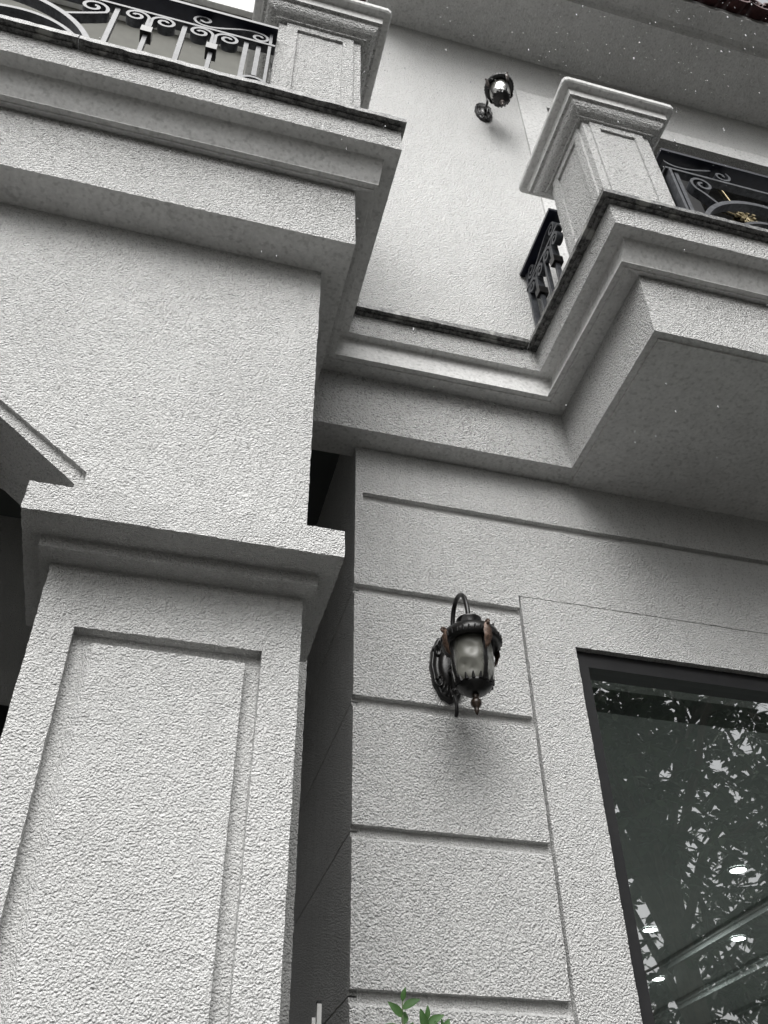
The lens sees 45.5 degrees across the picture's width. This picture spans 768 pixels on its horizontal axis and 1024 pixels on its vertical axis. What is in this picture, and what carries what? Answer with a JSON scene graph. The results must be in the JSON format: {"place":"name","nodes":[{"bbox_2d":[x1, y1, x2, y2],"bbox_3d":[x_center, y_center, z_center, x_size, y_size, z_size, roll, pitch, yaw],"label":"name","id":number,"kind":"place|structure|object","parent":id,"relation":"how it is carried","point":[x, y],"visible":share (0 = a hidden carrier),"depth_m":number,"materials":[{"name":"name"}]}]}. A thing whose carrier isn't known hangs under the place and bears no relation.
{"place":"outdoors","nodes":[
{"label":"outdoors","id":0,"kind":"place"},
{"bbox_2d":[244,0,391,108],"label":"balcony pier","id":1,"kind":"structure","parent":0,"point":[321,33],"depth_m":3.75,"materials":[{"name":"paint"}]},
{"bbox_2d":[29,0,767,458],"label":"raindrops","id":2,"kind":"object","parent":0,"point":[503,154],"visible":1,"depth_m":1.31,"materials":[{"name":"grey liquid"}]},
{"bbox_2d":[519,77,674,255],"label":"balcony pier","id":3,"kind":"structure","parent":0,"point":[573,181],"depth_m":4.08,"materials":[{"name":"paint"}]},
{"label":"ground","id":4,"kind":"structure","parent":0,"visible":0},
{"bbox_2d":[0,480,344,1023],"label":"porch pillar","id":5,"kind":"structure","parent":4,"relation":"on","point":[146,781],"depth_m":1.64,"materials":[{"name":"paint"}]},
{"bbox_2d":[0,202,320,697],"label":"porch arch wall","id":6,"kind":"structure","parent":5,"relation":"on","point":[97,391],"depth_m":2.54,"materials":[{"name":"paint"}]},
{"bbox_2d":[279,661,306,1023],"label":"pilaster","id":7,"kind":"object","parent":4,"relation":"on","point":[287,946],"visible":0.03,"depth_m":2.12,"materials":[{"name":"grey paint"}]},
{"bbox_2d":[310,1000,321,1023],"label":"gate post","id":8,"kind":"object","parent":4,"relation":"on","point":[316,1019],"visible":1,"depth_m":2.37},
{"bbox_2d":[0,0,767,1023],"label":"house","id":9,"kind":"structure","parent":4,"relation":"on","point":[562,818],"depth_m":3.58,"materials":[{"name":"paint"}]},
{"bbox_2d":[0,705,8,737],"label":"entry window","id":10,"kind":"structure","parent":9,"relation":"in","point":[4,709],"depth_m":3.66,"materials":[{"name":"black glass"}]},
{"bbox_2d":[0,14,767,521],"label":"balcony","id":11,"kind":"structure","parent":9,"relation":"attached to","point":[574,390],"depth_m":3.45,"materials":[{"name":"paint"}]},
{"bbox_2d":[0,0,278,82],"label":"balcony railing","id":12,"kind":"object","parent":11,"relation":"on","point":[229,33],"visible":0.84,"depth_m":3.42,"materials":[{"name":"metal"}]},
{"bbox_2d":[520,208,563,326],"bbox_3d":[0.748,-1.043,4.138,0.075,0.613,0.366,9,-43,-12],"label":"balcony railing","id":13,"kind":"object","parent":11,"relation":"on","point":[543,253],"visible":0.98,"depth_m":4.23,"materials":[{"name":"metal"}]},
{"bbox_2d":[655,148,767,228],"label":"balcony railing","id":14,"kind":"object","parent":11,"relation":"on","point":[702,177],"visible":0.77,"depth_m":3.98,"materials":[{"name":"metal"}]},
{"bbox_2d":[429,592,502,717],"bbox_3d":[0.256,0.456,2.912,0.213,0.494,0.342,9,-43,-12],"label":"wall lantern","id":15,"kind":"object","parent":9,"relation":"attached to","point":[465,649],"depth_m":2.81,"materials":[{"name":"black metal"}]},
{"bbox_2d":[474,71,513,122],"bbox_3d":[0.670,-2.478,5.449,0.192,0.445,0.281,9,-43,-12],"label":"wall lantern","id":16,"kind":"object","parent":9,"relation":"attached to","point":[496,86],"depth_m":5.37,"materials":[{"name":"black metal"}]},
{"bbox_2d":[641,926,658,932],"bbox_3d":[1.922,3.019,6.616,0.132,0.010,0.132,9,-43,-12],"label":"downlight","id":17,"kind":"object","parent":9,"relation":"attached to","point":[650,929],"visible":1,"depth_m":6.60,"materials":[{"name":"white"}]},
{"bbox_2d":[652,976,665,980],"bbox_3d":[2.269,3.865,7.580,0.132,0.010,0.132,9,-43,-12],"label":"downlight","id":18,"kind":"object","parent":9,"relation":"attached to","point":[660,978],"visible":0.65,"depth_m":7.56,"materials":[{"name":"white"}]},
{"bbox_2d":[576,651,767,1023],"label":"window","id":19,"kind":"structure","parent":9,"relation":"in","point":[596,667],"depth_m":3.29,"materials":[{"name":"metal"}]},
{"bbox_2d":[654,155,767,222],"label":"balcony door","id":20,"kind":"structure","parent":9,"relation":"in","point":[716,194],"depth_m":5.95,"materials":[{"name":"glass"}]},
{"bbox_2d":[727,865,748,873],"bbox_3d":[2.223,2.247,5.748,0.132,0.010,0.132,9,-43,-12],"label":"downlight","id":21,"kind":"object","parent":9,"relation":"attached to","point":[740,869],"visible":1,"depth_m":5.74,"materials":[{"name":"white"}]},
{"bbox_2d":[729,935,747,941],"bbox_3d":[2.632,3.165,6.795,0.132,0.010,0.132,9,-43,-12],"label":"downlight","id":22,"kind":"object","parent":9,"relation":"attached to","point":[737,938],"visible":1,"depth_m":6.78,"materials":[{"name":"white"}]},
{"bbox_2d":[721,190,757,222],"bbox_3d":[2.234,-1.948,5.889,0.363,0.702,0.025,9,-43,-12],"label":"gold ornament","id":23,"kind":"object","parent":9,"relation":"attached to","point":[745,218],"visible":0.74,"depth_m":5.86,"materials":[{"name":"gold metal"}]},
{"bbox_2d":[387,987,449,1023],"bbox_3d":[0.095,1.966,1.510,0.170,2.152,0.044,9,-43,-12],"label":"shrub","id":24,"kind":"object","parent":4,"relation":"on","point":[397,1010],"visible":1,"depth_m":2.18,"materials":[{"name":"green plant"}]}
]}

